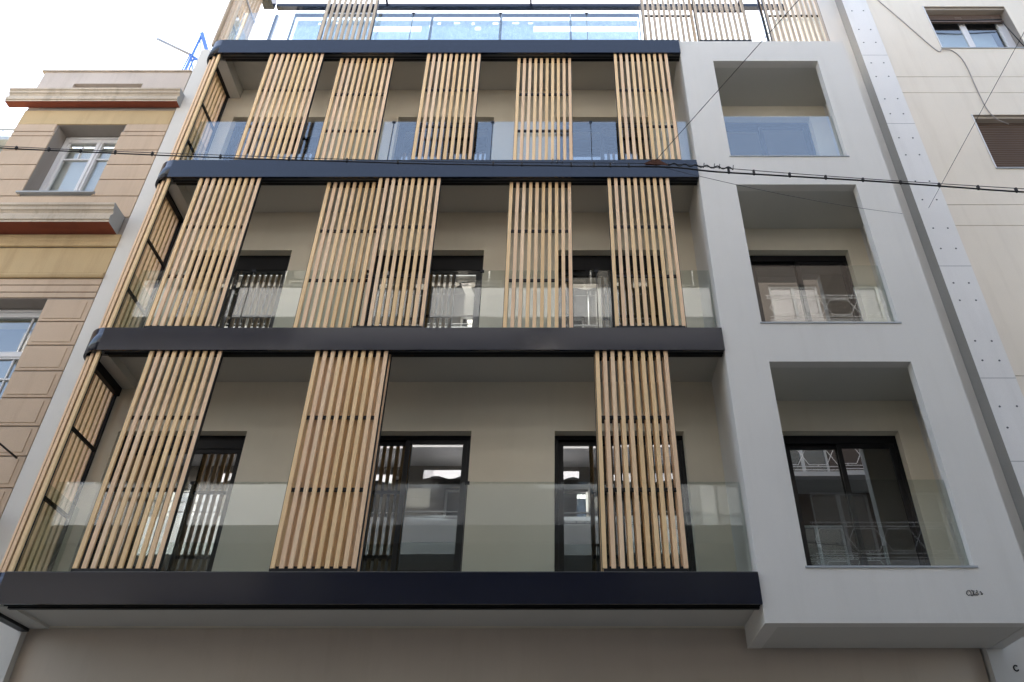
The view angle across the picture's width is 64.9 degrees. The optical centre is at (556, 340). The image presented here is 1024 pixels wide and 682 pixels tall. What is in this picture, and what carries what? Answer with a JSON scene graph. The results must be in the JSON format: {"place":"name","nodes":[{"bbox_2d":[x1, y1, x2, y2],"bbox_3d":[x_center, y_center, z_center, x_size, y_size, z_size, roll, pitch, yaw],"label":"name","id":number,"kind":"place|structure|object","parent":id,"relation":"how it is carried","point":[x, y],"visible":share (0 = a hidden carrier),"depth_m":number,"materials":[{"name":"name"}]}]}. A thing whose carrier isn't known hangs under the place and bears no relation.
{"place":"outdoors","nodes":[
{"label":"outdoors","id":0,"kind":"place"},
{"bbox_2d":[0,70,191,518],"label":"town house","id":1,"kind":"structure","parent":0,"point":[64,218],"depth_m":12.88,"materials":[{"name":"beige paint"}]},
{"bbox_2d":[0,310,41,391],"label":"window frame","id":2,"kind":"structure","parent":1,"relation":"in","point":[5,315],"depth_m":12.31,"materials":[{"name":"white paint"}]},
{"bbox_2d":[39,137,118,190],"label":"window frame","id":3,"kind":"structure","parent":1,"relation":"in","point":[99,143],"depth_m":14.43,"materials":[{"name":"white paint"}]},
{"bbox_2d":[157,32,208,70],"bbox_3d":[-9.569,-6.760,20.246,1.830,3.402,0.141,0,-36,0],"label":"lattice mast","id":4,"kind":"object","parent":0,"point":[204,42],"visible":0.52,"depth_m":20.78,"materials":[{"name":"metal"}]},
{"bbox_2d":[0,0,777,147],"label":"sky","id":5,"kind":"structure","parent":0,"point":[36,36],"materials":[{"name":"white"}]},
{"bbox_2d":[0,146,1023,192],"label":"overhead cable","id":6,"kind":"object","parent":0,"point":[660,162],"visible":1,"depth_m":7.81,"materials":[{"name":"rubber"}]},
{"bbox_2d":[655,0,798,160],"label":"guy wire","id":7,"kind":"object","parent":6,"relation":"attached to","point":[729,77],"visible":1,"depth_m":6.86,"materials":[{"name":"black metal"}]},
{"label":"ground","id":8,"kind":"structure","parent":0,"visible":0},
{"bbox_2d":[0,128,14,151],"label":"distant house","id":9,"kind":"structure","parent":8,"relation":"on","point":[3,140],"depth_m":18.74,"materials":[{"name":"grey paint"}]},
{"bbox_2d":[0,0,1023,681],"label":"apartment building","id":10,"kind":"structure","parent":8,"relation":"on","point":[414,418],"depth_m":10.67,"materials":[{"name":"paint"}]},
{"bbox_2d":[79,436,245,570],"bbox_3d":[-5.035,2.247,10.297,1.728,2.297,0.090,0,-36,0],"label":"window frame","id":11,"kind":"structure","parent":10,"relation":"in","point":[216,459],"depth_m":10.38,"materials":[{"name":"glass"}]},
{"bbox_2d":[173,256,290,327],"bbox_3d":[-5.010,-0.415,12.209,1.638,2.272,0.090,0,-36,0],"label":"window frame","id":12,"kind":"structure","parent":10,"relation":"in","point":[262,301],"depth_m":12.43,"materials":[{"name":"glass"}]},
{"bbox_2d":[223,123,322,159],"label":"window frame","id":13,"kind":"structure","parent":10,"relation":"in","point":[308,147],"depth_m":14.48,"materials":[{"name":"blue glass"}]},
{"bbox_2d":[287,13,361,39],"bbox_3d":[-4.865,-5.767,16.341,1.466,3.030,0.060,0,-36,0],"label":"penthouse window","id":14,"kind":"structure","parent":10,"relation":"in","point":[296,14],"depth_m":17.18,"materials":[{"name":"white metal"}]},
{"bbox_2d":[359,13,432,39],"bbox_3d":[-3.390,-5.767,16.341,1.476,3.030,0.060,0,-36,0],"label":"penthouse window","id":15,"kind":"structure","parent":10,"relation":"in","point":[378,14],"depth_m":17.18,"materials":[{"name":"white metal"}]},
{"bbox_2d":[361,436,470,570],"bbox_3d":[-2.005,2.247,10.297,1.708,2.297,0.090,0,-36,0],"label":"window frame","id":16,"kind":"structure","parent":10,"relation":"in","point":[416,521],"depth_m":10.38,"materials":[{"name":"glass"}]},
{"bbox_2d":[365,256,483,327],"bbox_3d":[-2.020,-0.415,12.209,1.738,2.272,0.090,0,-36,0],"label":"window frame","id":17,"kind":"structure","parent":10,"relation":"in","point":[453,301],"depth_m":12.43,"materials":[{"name":"glass"}]},
{"bbox_2d":[393,123,493,159],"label":"window frame","id":18,"kind":"structure","parent":10,"relation":"in","point":[483,131],"depth_m":14.47,"materials":[{"name":"blue glass"}]},
{"bbox_2d":[429,13,501,39],"bbox_3d":[-1.915,-5.767,16.341,1.466,3.030,0.060,0,-36,0],"label":"penthouse window","id":19,"kind":"structure","parent":10,"relation":"in","point":[434,14],"depth_m":17.18,"materials":[{"name":"white metal"}]},
{"bbox_2d":[500,13,570,39],"bbox_3d":[-0.445,-5.767,16.341,1.466,3.030,0.060,0,-36,0],"label":"penthouse window","id":20,"kind":"structure","parent":10,"relation":"in","point":[503,14],"depth_m":17.18,"materials":[{"name":"white metal"}]},
{"bbox_2d":[556,123,650,159],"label":"window frame","id":21,"kind":"structure","parent":10,"relation":"in","point":[605,138],"depth_m":14.48,"materials":[{"name":"black metal"}]},
{"bbox_2d":[570,13,641,39],"bbox_3d":[1.025,-5.767,16.341,1.466,3.030,0.060,0,-36,0],"label":"penthouse window","id":22,"kind":"structure","parent":10,"relation":"in","point":[571,14],"depth_m":17.18,"materials":[{"name":"white metal"}]},
{"bbox_2d":[558,256,666,327],"bbox_3d":[0.840,-0.415,12.209,1.738,2.272,0.090,0,-36,0],"label":"window frame","id":23,"kind":"structure","parent":10,"relation":"in","point":[585,295],"depth_m":12.45,"materials":[{"name":"glass"}]},
{"bbox_2d":[554,436,695,570],"bbox_3d":[0.840,2.247,10.297,1.738,2.297,0.090,0,-36,0],"label":"window frame","id":24,"kind":"structure","parent":10,"relation":"in","point":[577,547],"depth_m":10.39,"materials":[{"name":"black metal"}]},
{"bbox_2d":[725,123,816,154],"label":"window frame","id":25,"kind":"structure","parent":10,"relation":"in","point":[743,138],"depth_m":14.52,"materials":[{"name":"glass"}]},
{"bbox_2d":[655,165,902,213],"bbox_3d":[3.022,-1.794,9.824,5.218,2.489,0.012,24,-42,-30],"label":"anchor wire","id":26,"kind":"object","parent":10,"relation":"attached to","point":[777,193],"visible":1,"depth_m":9.27,"materials":[{"name":"black metal"}]},
{"bbox_2d":[749,256,863,321],"bbox_3d":[3.820,-0.415,12.209,1.578,2.272,0.090,0,-36,0],"label":"window frame","id":27,"kind":"structure","parent":10,"relation":"in","point":[788,288],"depth_m":12.47,"materials":[{"name":"glass"}]},
{"bbox_2d":[783,436,930,565],"bbox_3d":[3.815,2.247,10.297,1.568,2.297,0.090,0,-36,0],"label":"window frame","id":28,"kind":"structure","parent":10,"relation":"in","point":[855,506],"depth_m":10.40,"materials":[{"name":"glass"}]},
{"bbox_2d":[770,0,1023,529],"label":"cream block","id":29,"kind":"structure","parent":8,"relation":"on","point":[926,102],"depth_m":13.78,"materials":[{"name":"paint"}]},
{"bbox_2d":[878,0,1008,124],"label":"loose cable","id":30,"kind":"object","parent":29,"relation":"attached to","point":[954,52],"visible":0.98,"depth_m":15.38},
{"bbox_2d":[925,8,1015,46],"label":"window frame","id":31,"kind":"structure","parent":29,"relation":"in","point":[965,39],"depth_m":16.34,"materials":[{"name":"white paint"}]},
{"bbox_2d":[929,33,1023,206],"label":"stay wire","id":32,"kind":"object","parent":29,"relation":"attached to","point":[979,114],"visible":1,"depth_m":10.66,"materials":[{"name":"black metal"}]},
{"bbox_2d":[973,116,1023,166],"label":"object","id":33,"kind":"structure","parent":29,"relation":"in","point":[985,123],"depth_m":14.24,"materials":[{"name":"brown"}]}
]}

